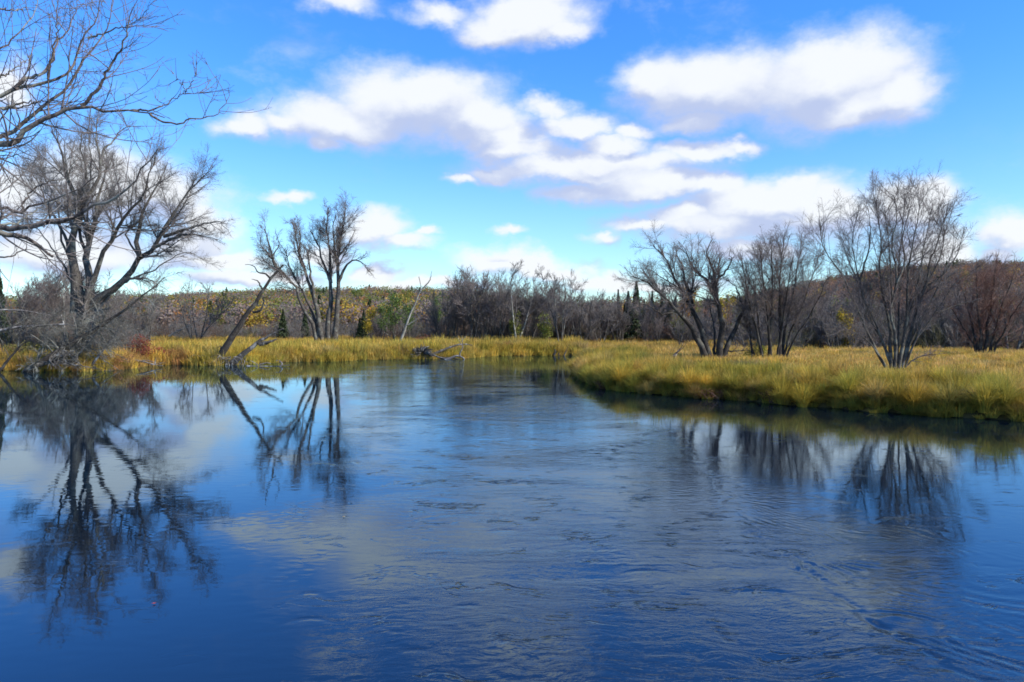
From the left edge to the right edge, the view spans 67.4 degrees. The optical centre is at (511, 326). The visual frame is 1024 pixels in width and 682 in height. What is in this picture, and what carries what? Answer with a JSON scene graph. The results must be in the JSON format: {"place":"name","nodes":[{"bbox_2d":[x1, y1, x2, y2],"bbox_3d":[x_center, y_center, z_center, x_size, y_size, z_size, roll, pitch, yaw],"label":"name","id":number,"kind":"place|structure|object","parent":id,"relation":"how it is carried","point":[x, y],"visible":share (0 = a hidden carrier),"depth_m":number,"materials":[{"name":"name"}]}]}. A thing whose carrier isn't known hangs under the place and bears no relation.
{"place":"outdoors","nodes":[
{"label":"outdoors","id":0,"kind":"place"},
{"bbox_2d":[0,0,271,301],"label":"overhanging tree","id":1,"kind":"object","parent":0,"point":[7,143],"visible":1,"depth_m":11.00,"materials":[{"name":"grey plant"}]},
{"bbox_2d":[0,356,1023,681],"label":"water","id":2,"kind":"structure","parent":0,"point":[528,518],"depth_m":13.14,"materials":[{"name":"blue liquid"}]},
{"bbox_2d":[0,335,31,371],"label":"leaning pole","id":3,"kind":"object","parent":2,"relation":"in","point":[2,367],"visible":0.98,"depth_m":59.44,"materials":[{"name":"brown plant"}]},
{"bbox_2d":[24,349,97,372],"bbox_3d":[-34.349,2.599,58.625,6.137,1.841,1.273,0,0,0],"label":"root snag","id":4,"kind":"object","parent":2,"relation":"on","point":[50,361],"visible":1,"depth_m":58.87,"materials":[{"name":"grey wood"}]},
{"bbox_2d":[0,0,1023,303],"label":"sky","id":5,"kind":"structure","parent":0,"point":[486,135],"materials":[{"name":"blue"}]},
{"bbox_2d":[44,332,1023,421],"bbox_3d":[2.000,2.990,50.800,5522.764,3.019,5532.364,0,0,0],"label":"ground","id":6,"kind":"structure","parent":0,"point":[968,415],"depth_m":33.55,"materials":[{"name":"plant"}]},
{"bbox_2d":[0,269,9,343],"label":"spruce tree","id":7,"kind":"object","parent":6,"relation":"on","point":[3,302],"visible":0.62,"depth_m":74.03,"materials":[{"name":"green plant"}]},
{"bbox_2d":[0,340,53,354],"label":"olive shrub","id":8,"kind":"object","parent":6,"relation":"on","point":[26,346],"visible":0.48,"depth_m":65.73,"materials":[{"name":"green plant"}]},
{"bbox_2d":[0,301,54,349],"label":"bare tree","id":9,"kind":"object","parent":6,"relation":"on","point":[39,323],"visible":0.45,"depth_m":71.68,"materials":[{"name":"grey plant"}]},
{"bbox_2d":[11,274,50,329],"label":"bare tree","id":10,"kind":"object","parent":6,"relation":"on","point":[30,306],"visible":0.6,"depth_m":85.20,"materials":[{"name":"grey plant"}]},
{"bbox_2d":[8,277,55,325],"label":"bare tree","id":11,"kind":"object","parent":6,"relation":"on","point":[17,293],"visible":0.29,"depth_m":86.43,"materials":[{"name":"grey plant"}]},
{"bbox_2d":[32,257,69,334],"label":"bare tree","id":12,"kind":"object","parent":6,"relation":"on","point":[50,288],"visible":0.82,"depth_m":79.21,"materials":[{"name":"grey plant"}]},
{"bbox_2d":[40,256,82,331],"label":"bare tree","id":13,"kind":"object","parent":6,"relation":"on","point":[66,288],"visible":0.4,"depth_m":79.72,"materials":[{"name":"grey plant"}]},
{"bbox_2d":[0,287,128,361],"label":"bare shrub","id":14,"kind":"object","parent":6,"relation":"on","point":[19,327],"visible":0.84,"depth_m":61.66,"materials":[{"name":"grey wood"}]},
{"bbox_2d":[20,304,141,371],"bbox_3d":[-33.885,1.329,61.086,8.808,6.704,6.598,0,0,0],"label":"dead brush","id":15,"kind":"object","parent":6,"relation":"on","point":[77,353],"visible":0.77,"depth_m":60.98,"materials":[{"name":"grey plant"}]},
{"bbox_2d":[17,261,185,372],"bbox_3d":[-32.238,0.124,61.008,12.058,10.957,5.463,0,0,-13],"label":"fallen conifer","id":16,"kind":"object","parent":6,"relation":"on","point":[64,347],"visible":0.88,"depth_m":60.66,"materials":[{"name":"grey plant"}]},
{"bbox_2d":[94,284,135,336],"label":"bare tree","id":17,"kind":"object","parent":6,"relation":"on","point":[109,313],"visible":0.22,"depth_m":90.13,"materials":[{"name":"grey plant"}]},
{"bbox_2d":[90,351,146,363],"bbox_3d":[-33.529,2.576,63.213,6.027,1.175,3.876,0,0,0],"label":"orange shrub","id":18,"kind":"object","parent":6,"relation":"on","point":[119,360],"visible":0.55,"depth_m":63.29,"materials":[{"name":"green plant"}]},
{"bbox_2d":[2,96,237,353],"bbox_3d":[-33.803,-8.778,64.482,24.188,24.695,11.004,0,0,20],"label":"maple tree","id":19,"kind":"object","parent":6,"relation":"on","point":[79,294],"visible":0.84,"depth_m":64.16,"materials":[{"name":"grey plant"}]},
{"bbox_2d":[101,292,160,343],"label":"bare tree","id":20,"kind":"object","parent":6,"relation":"on","point":[140,318],"visible":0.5,"depth_m":84.78,"materials":[{"name":"grey plant"}]},
{"bbox_2d":[119,293,145,335],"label":"bare tree","id":21,"kind":"object","parent":6,"relation":"on","point":[134,307],"visible":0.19,"depth_m":102.69,"materials":[{"name":"grey plant"}]},
{"bbox_2d":[112,302,154,340],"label":"bare tree","id":22,"kind":"object","parent":6,"relation":"on","point":[150,319],"visible":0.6,"depth_m":84.26,"materials":[{"name":"grey plant"}]},
{"bbox_2d":[108,279,166,341],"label":"bare tree","id":23,"kind":"object","parent":6,"relation":"on","point":[151,326],"visible":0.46,"depth_m":94.64,"materials":[{"name":"grey plant"}]},
{"bbox_2d":[126,329,153,356],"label":"red shrub","id":24,"kind":"object","parent":6,"relation":"on","point":[144,342],"visible":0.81,"depth_m":69.39,"materials":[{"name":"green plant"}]},
{"bbox_2d":[169,274,236,338],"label":"bare tree","id":25,"kind":"object","parent":6,"relation":"on","point":[211,316],"visible":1,"depth_m":112.78,"materials":[{"name":"grey plant"}]},
{"bbox_2d":[191,355,245,364],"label":"bare shrub","id":26,"kind":"object","parent":6,"relation":"on","point":[229,357],"visible":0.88,"depth_m":69.96,"materials":[{"name":"brown wood"}]},
{"bbox_2d":[217,226,283,356],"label":"dead tree","id":27,"kind":"object","parent":6,"relation":"on","point":[225,347],"visible":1,"depth_m":70.36,"materials":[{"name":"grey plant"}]},
{"bbox_2d":[228,328,283,364],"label":"leaning log","id":28,"kind":"object","parent":6,"relation":"on","point":[259,342],"visible":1,"depth_m":70.36,"materials":[{"name":"grey wood"}]},
{"bbox_2d":[275,309,289,338],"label":"spruce tree","id":29,"kind":"object","parent":6,"relation":"on","point":[282,324],"visible":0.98,"depth_m":121.68,"materials":[{"name":"green plant"}]},
{"bbox_2d":[281,303,299,336],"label":"bare tree","id":30,"kind":"object","parent":6,"relation":"on","point":[286,316],"visible":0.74,"depth_m":131.16,"materials":[{"name":"grey plant"}]},
{"bbox_2d":[0,333,590,371],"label":"reed grass","id":31,"kind":"structure","parent":6,"relation":"on","point":[340,348],"depth_m":81.07,"materials":[{"name":"yellow plant"}]},
{"bbox_2d":[298,314,309,337],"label":"spruce tree","id":32,"kind":"object","parent":6,"relation":"on","point":[305,323],"visible":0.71,"depth_m":121.78,"materials":[{"name":"green plant"}]},
{"bbox_2d":[248,187,374,339],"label":"multistem tree","id":33,"kind":"object","parent":6,"relation":"on","point":[315,322],"visible":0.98,"depth_m":105.63,"materials":[{"name":"grey plant"}]},
{"bbox_2d":[354,318,363,338],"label":"spruce tree","id":34,"kind":"object","parent":6,"relation":"on","point":[360,331],"visible":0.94,"depth_m":117.81,"materials":[{"name":"green plant"}]},
{"bbox_2d":[362,305,376,337],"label":"yellow tree","id":35,"kind":"object","parent":6,"relation":"on","point":[368,325],"visible":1,"depth_m":114.14,"materials":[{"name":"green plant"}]},
{"bbox_2d":[373,301,398,338],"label":"tree","id":36,"kind":"object","parent":6,"relation":"on","point":[381,322],"visible":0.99,"depth_m":113.88,"materials":[{"name":"green plant"}]},
{"bbox_2d":[383,288,406,337],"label":"tree","id":37,"kind":"object","parent":6,"relation":"on","point":[396,301],"visible":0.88,"depth_m":115.94,"materials":[{"name":"green plant"}]},
{"bbox_2d":[400,300,414,338],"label":"pine tree","id":38,"kind":"object","parent":6,"relation":"on","point":[407,310],"visible":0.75,"depth_m":117.49,"materials":[{"name":"green plant"}]},
{"bbox_2d":[399,271,431,340],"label":"dead birch","id":39,"kind":"object","parent":6,"relation":"on","point":[404,330],"visible":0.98,"depth_m":103.92,"materials":[{"name":"grey plant"}]},
{"bbox_2d":[429,291,442,322],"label":"pine tree","id":40,"kind":"object","parent":6,"relation":"on","point":[436,302],"visible":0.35,"depth_m":121.34,"materials":[{"name":"green plant"}]},
{"bbox_2d":[406,342,471,358],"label":"uprooted tree","id":41,"kind":"object","parent":6,"relation":"on","point":[423,350],"visible":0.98,"depth_m":83.77,"materials":[{"name":"grey wood"}]},
{"bbox_2d":[422,283,457,339],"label":"bare tree","id":42,"kind":"object","parent":6,"relation":"on","point":[436,316],"visible":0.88,"depth_m":109.59,"materials":[{"name":"grey plant"}]},
{"bbox_2d":[427,298,462,338],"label":"bare tree","id":43,"kind":"object","parent":6,"relation":"on","point":[438,316],"visible":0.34,"depth_m":112.78,"materials":[{"name":"grey plant"}]},
{"bbox_2d":[436,275,469,337],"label":"bare tree","id":44,"kind":"object","parent":6,"relation":"on","point":[458,320],"visible":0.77,"depth_m":107.75,"materials":[{"name":"grey plant"}]},
{"bbox_2d":[444,271,484,337],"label":"bare tree","id":45,"kind":"object","parent":6,"relation":"on","point":[454,287],"visible":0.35,"depth_m":108.81,"materials":[{"name":"grey plant"}]},
{"bbox_2d":[452,267,490,339],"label":"bare tree","id":46,"kind":"object","parent":6,"relation":"on","point":[468,286],"visible":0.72,"depth_m":105.96,"materials":[{"name":"grey plant"}]},
{"bbox_2d":[450,265,495,337],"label":"bare tree","id":47,"kind":"object","parent":6,"relation":"on","point":[466,315],"visible":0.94,"depth_m":105.63,"materials":[{"name":"grey plant"}]},
{"bbox_2d":[460,276,506,338],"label":"bare tree","id":48,"kind":"object","parent":6,"relation":"on","point":[493,328],"visible":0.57,"depth_m":107.36,"materials":[{"name":"grey plant"}]},
{"bbox_2d":[471,273,506,338],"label":"bare tree","id":49,"kind":"object","parent":6,"relation":"on","point":[483,280],"visible":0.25,"depth_m":109.28,"materials":[{"name":"grey plant"}]},
{"bbox_2d":[481,277,517,338],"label":"bare tree","id":50,"kind":"object","parent":6,"relation":"on","point":[502,320],"visible":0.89,"depth_m":105.08,"materials":[{"name":"grey plant"}]},
{"bbox_2d":[493,276,523,338],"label":"bare tree","id":51,"kind":"object","parent":6,"relation":"on","point":[521,303],"visible":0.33,"depth_m":108.82,"materials":[{"name":"grey plant"}]},
{"bbox_2d":[492,268,529,334],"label":"bare tree","id":52,"kind":"object","parent":6,"relation":"on","point":[523,302],"visible":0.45,"depth_m":111.22,"materials":[{"name":"grey plant"}]},
{"bbox_2d":[0,310,1023,349],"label":"thicket","id":53,"kind":"object","parent":6,"relation":"on","point":[960,342],"visible":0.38,"depth_m":107.97,"materials":[{"name":"brown plant"}]},
{"bbox_2d":[489,277,543,338],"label":"bare tree","id":54,"kind":"object","parent":6,"relation":"on","point":[535,313],"visible":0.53,"depth_m":106.80,"materials":[{"name":"grey plant"}]},
{"bbox_2d":[509,311,523,336],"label":"green tree","id":55,"kind":"object","parent":6,"relation":"on","point":[511,323],"visible":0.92,"depth_m":103.84,"materials":[{"name":"green plant"}]},
{"bbox_2d":[506,291,533,336],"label":"bare tree","id":56,"kind":"object","parent":6,"relation":"on","point":[521,315],"visible":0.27,"depth_m":111.08,"materials":[{"name":"grey plant"}]},
{"bbox_2d":[500,259,555,337],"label":"bare tree","id":57,"kind":"object","parent":6,"relation":"on","point":[524,304],"visible":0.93,"depth_m":104.42,"materials":[{"name":"grey plant"}]},
{"bbox_2d":[523,272,559,338],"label":"bare tree","id":58,"kind":"object","parent":6,"relation":"on","point":[555,287],"visible":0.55,"depth_m":107.26,"materials":[{"name":"grey plant"}]},
{"bbox_2d":[536,313,553,340],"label":"green tree","id":59,"kind":"object","parent":6,"relation":"on","point":[545,327],"visible":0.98,"depth_m":102.74,"materials":[{"name":"green plant"}]},
{"bbox_2d":[529,277,565,335],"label":"bare tree","id":60,"kind":"object","parent":6,"relation":"on","point":[546,300],"visible":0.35,"depth_m":107.83,"materials":[{"name":"grey plant"}]},
{"bbox_2d":[535,291,561,340],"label":"bare tree","id":61,"kind":"object","parent":6,"relation":"on","point":[554,304],"visible":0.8,"depth_m":103.79,"materials":[{"name":"grey plant"}]},
{"bbox_2d":[534,263,587,340],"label":"bare tree","id":62,"kind":"object","parent":6,"relation":"on","point":[570,285],"visible":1,"depth_m":99.51,"materials":[{"name":"grey plant"}]},
{"bbox_2d":[547,282,588,337],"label":"bare tree","id":63,"kind":"object","parent":6,"relation":"on","point":[573,320],"visible":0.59,"depth_m":107.49,"materials":[{"name":"grey plant"}]},
{"bbox_2d":[563,288,595,340],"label":"bare tree","id":64,"kind":"object","parent":6,"relation":"on","point":[585,311],"visible":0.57,"depth_m":109.48,"materials":[{"name":"grey plant"}]},
{"bbox_2d":[569,291,610,341],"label":"bare tree","id":65,"kind":"object","parent":6,"relation":"on","point":[594,321],"visible":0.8,"depth_m":106.77,"materials":[{"name":"grey plant"}]},
{"bbox_2d":[583,289,605,341],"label":"bare tree","id":66,"kind":"object","parent":6,"relation":"on","point":[596,306],"visible":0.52,"depth_m":111.90,"materials":[{"name":"grey plant"}]},
{"bbox_2d":[575,294,622,341],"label":"bare tree","id":67,"kind":"object","parent":6,"relation":"on","point":[609,312],"visible":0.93,"depth_m":107.38,"materials":[{"name":"grey plant"}]},
{"bbox_2d":[596,296,620,337],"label":"bare tree","id":68,"kind":"object","parent":6,"relation":"on","point":[607,318],"visible":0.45,"depth_m":112.32,"materials":[{"name":"grey plant"}]},
{"bbox_2d":[595,295,642,340],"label":"bare tree","id":69,"kind":"object","parent":6,"relation":"on","point":[611,333],"visible":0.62,"depth_m":111.93,"materials":[{"name":"grey plant"}]},
{"bbox_2d":[613,306,631,339],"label":"bare tree","id":70,"kind":"object","parent":6,"relation":"on","point":[620,324],"visible":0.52,"depth_m":113.00,"materials":[{"name":"grey plant"}]},
{"bbox_2d":[611,285,636,340],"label":"bare tree","id":71,"kind":"object","parent":6,"relation":"on","point":[621,317],"visible":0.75,"depth_m":113.02,"materials":[{"name":"grey plant"}]},
{"bbox_2d":[621,291,638,339],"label":"spruce tree","id":72,"kind":"object","parent":6,"relation":"on","point":[632,326],"visible":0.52,"depth_m":114.51,"materials":[{"name":"green plant"}]},
{"bbox_2d":[629,282,642,339],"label":"spruce tree","id":73,"kind":"object","parent":6,"relation":"on","point":[640,308],"visible":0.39,"depth_m":115.61,"materials":[{"name":"green plant"}]},
{"bbox_2d":[627,297,654,341],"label":"bare tree","id":74,"kind":"object","parent":6,"relation":"on","point":[647,322],"visible":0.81,"depth_m":109.29,"materials":[{"name":"grey plant"}]},
{"bbox_2d":[647,303,669,340],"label":"bare tree","id":75,"kind":"object","parent":6,"relation":"on","point":[657,326],"visible":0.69,"depth_m":109.06,"materials":[{"name":"grey plant"}]},
{"bbox_2d":[669,299,690,345],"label":"bare tree","id":76,"kind":"object","parent":6,"relation":"on","point":[678,328],"visible":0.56,"depth_m":100.24,"materials":[{"name":"grey plant"}]},
{"bbox_2d":[612,218,756,357],"bbox_3d":[14.378,-2.965,61.308,13.573,12.015,8.371,0,0,0],"label":"spreading tree","id":77,"kind":"object","parent":6,"relation":"on","point":[712,285],"visible":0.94,"depth_m":61.46,"materials":[{"name":"grey plant"}]},
{"bbox_2d":[695,307,718,340],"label":"bare tree","id":78,"kind":"object","parent":6,"relation":"on","point":[704,320],"visible":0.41,"depth_m":96.77,"materials":[{"name":"grey plant"}]},
{"bbox_2d":[695,385,726,398],"bbox_3d":[9.598,3.285,37.201,1.765,0.910,1.410,0,0,17],"label":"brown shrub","id":79,"kind":"object","parent":6,"relation":"on","point":[709,394],"visible":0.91,"depth_m":37.14,"materials":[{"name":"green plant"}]},
{"bbox_2d":[700,301,732,334],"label":"bare tree","id":80,"kind":"object","parent":6,"relation":"on","point":[706,311],"visible":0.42,"depth_m":112.29,"materials":[{"name":"grey plant"}]},
{"bbox_2d":[709,290,735,330],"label":"yellow tree","id":81,"kind":"object","parent":6,"relation":"on","point":[723,305],"visible":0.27,"depth_m":118.30,"materials":[{"name":"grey plant"}]},
{"bbox_2d":[705,306,746,346],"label":"bare tree","id":82,"kind":"object","parent":6,"relation":"on","point":[726,320],"visible":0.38,"depth_m":94.76,"materials":[{"name":"grey plant"}]},
{"bbox_2d":[728,318,774,346],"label":"bare tree","id":83,"kind":"object","parent":6,"relation":"on","point":[755,341],"visible":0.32,"depth_m":93.79,"materials":[{"name":"grey plant"}]},
{"bbox_2d":[739,342,767,355],"bbox_3d":[20.279,2.011,64.018,2.386,1.616,2.294,0,0,39],"label":"green shrub","id":84,"kind":"object","parent":6,"relation":"on","point":[757,351],"visible":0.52,"depth_m":63.78,"materials":[{"name":"green plant"}]},
{"bbox_2d":[724,305,789,347],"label":"bare tree","id":85,"kind":"object","parent":6,"relation":"on","point":[763,335],"visible":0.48,"depth_m":89.01,"materials":[{"name":"grey plant"}]},
{"bbox_2d":[751,303,802,344],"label":"bare tree","id":86,"kind":"object","parent":6,"relation":"on","point":[790,325],"visible":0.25,"depth_m":92.75,"materials":[{"name":"grey plant"}]},
{"bbox_2d":[721,218,838,357],"bbox_3d":[21.741,-2.835,61.747,10.780,11.851,6.807,0,0,-21],"label":"stem cluster","id":87,"kind":"object","parent":6,"relation":"on","point":[782,293],"visible":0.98,"depth_m":61.47,"materials":[{"name":"grey plant"}]},
{"bbox_2d":[562,337,1023,378],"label":"meadow grass","id":88,"kind":"structure","parent":6,"relation":"on","point":[971,358],"depth_m":61.20,"materials":[{"name":"yellow plant"}]},
{"bbox_2d":[793,281,839,348],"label":"bare tree","id":89,"kind":"object","parent":6,"relation":"on","point":[821,330],"visible":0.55,"depth_m":92.86,"materials":[{"name":"grey plant"}]},
{"bbox_2d":[803,292,853,345],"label":"bare tree","id":90,"kind":"object","parent":6,"relation":"on","point":[829,317],"visible":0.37,"depth_m":92.59,"materials":[{"name":"grey plant"}]},
{"bbox_2d":[793,282,869,347],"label":"bare tree","id":91,"kind":"object","parent":6,"relation":"on","point":[841,312],"visible":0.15,"depth_m":91.73,"materials":[{"name":"grey plant"}]},
{"bbox_2d":[836,305,858,346],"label":"yellow tree","id":92,"kind":"object","parent":6,"relation":"on","point":[841,316],"visible":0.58,"depth_m":89.54,"materials":[{"name":"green plant"}]},
{"bbox_2d":[810,298,886,347],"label":"bare tree","id":93,"kind":"object","parent":6,"relation":"on","point":[827,330],"visible":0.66,"depth_m":88.80,"materials":[{"name":"grey plant"}]},
{"bbox_2d":[870,301,901,326],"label":"bare tree","id":94,"kind":"object","parent":6,"relation":"on","point":[880,312],"visible":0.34,"depth_m":99.62,"materials":[{"name":"grey plant"}]},
{"bbox_2d":[791,160,990,370],"bbox_3d":[22.363,-3.686,46.140,12.556,13.263,6.693,0,0,0],"label":"fan tree","id":95,"kind":"object","parent":6,"relation":"on","point":[902,355],"visible":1,"depth_m":45.98,"materials":[{"name":"grey plant"}]},
{"bbox_2d":[894,304,914,342],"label":"bare tree","id":96,"kind":"object","parent":6,"relation":"on","point":[903,315],"visible":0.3,"depth_m":95.63,"materials":[{"name":"grey plant"}]},
{"bbox_2d":[908,295,980,346],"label":"bare tree","id":97,"kind":"object","parent":6,"relation":"on","point":[947,330],"visible":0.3,"depth_m":92.17,"materials":[{"name":"grey plant"}]},
{"bbox_2d":[930,282,981,347],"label":"bare tree","id":98,"kind":"object","parent":6,"relation":"on","point":[941,321],"visible":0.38,"depth_m":92.59,"materials":[{"name":"brown plant"}]},
{"bbox_2d":[936,253,1012,347],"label":"bare tree","id":99,"kind":"object","parent":6,"relation":"on","point":[959,306],"visible":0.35,"depth_m":91.96,"materials":[{"name":"brown plant"}]},
{"bbox_2d":[946,249,1023,353],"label":"red maple","id":100,"kind":"object","parent":6,"relation":"on","point":[982,316],"visible":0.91,"depth_m":67.98,"materials":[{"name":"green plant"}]},
{"bbox_2d":[975,259,1023,349],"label":"bare tree","id":101,"kind":"object","parent":6,"relation":"on","point":[1020,342],"visible":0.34,"depth_m":84.48,"materials":[{"name":"brown plant"}]},
{"bbox_2d":[986,278,1023,347],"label":"bare tree","id":102,"kind":"object","parent":6,"relation":"on","point":[1016,321],"visible":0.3,"depth_m":88.54,"materials":[{"name":"grey plant"}]},
{"bbox_2d":[988,275,1023,328],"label":"bare tree","id":103,"kind":"object","parent":6,"relation":"on","point":[1014,299],"visible":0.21,"depth_m":93.16,"materials":[{"name":"grey plant"}]},
{"bbox_2d":[59,281,1015,331],"bbox_3d":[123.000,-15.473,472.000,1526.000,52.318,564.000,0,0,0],"label":"hill","id":104,"kind":"structure","parent":0,"point":[357,326],"depth_m":300.88,"materials":[{"name":"plant"}]},
{"bbox_2d":[4,259,1023,330],"bbox_3d":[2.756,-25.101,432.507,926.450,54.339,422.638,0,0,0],"label":"hill forest","id":105,"kind":"object","parent":104,"relation":"on","point":[351,309],"visible":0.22,"depth_m":311.97,"materials":[{"name":"plant"}]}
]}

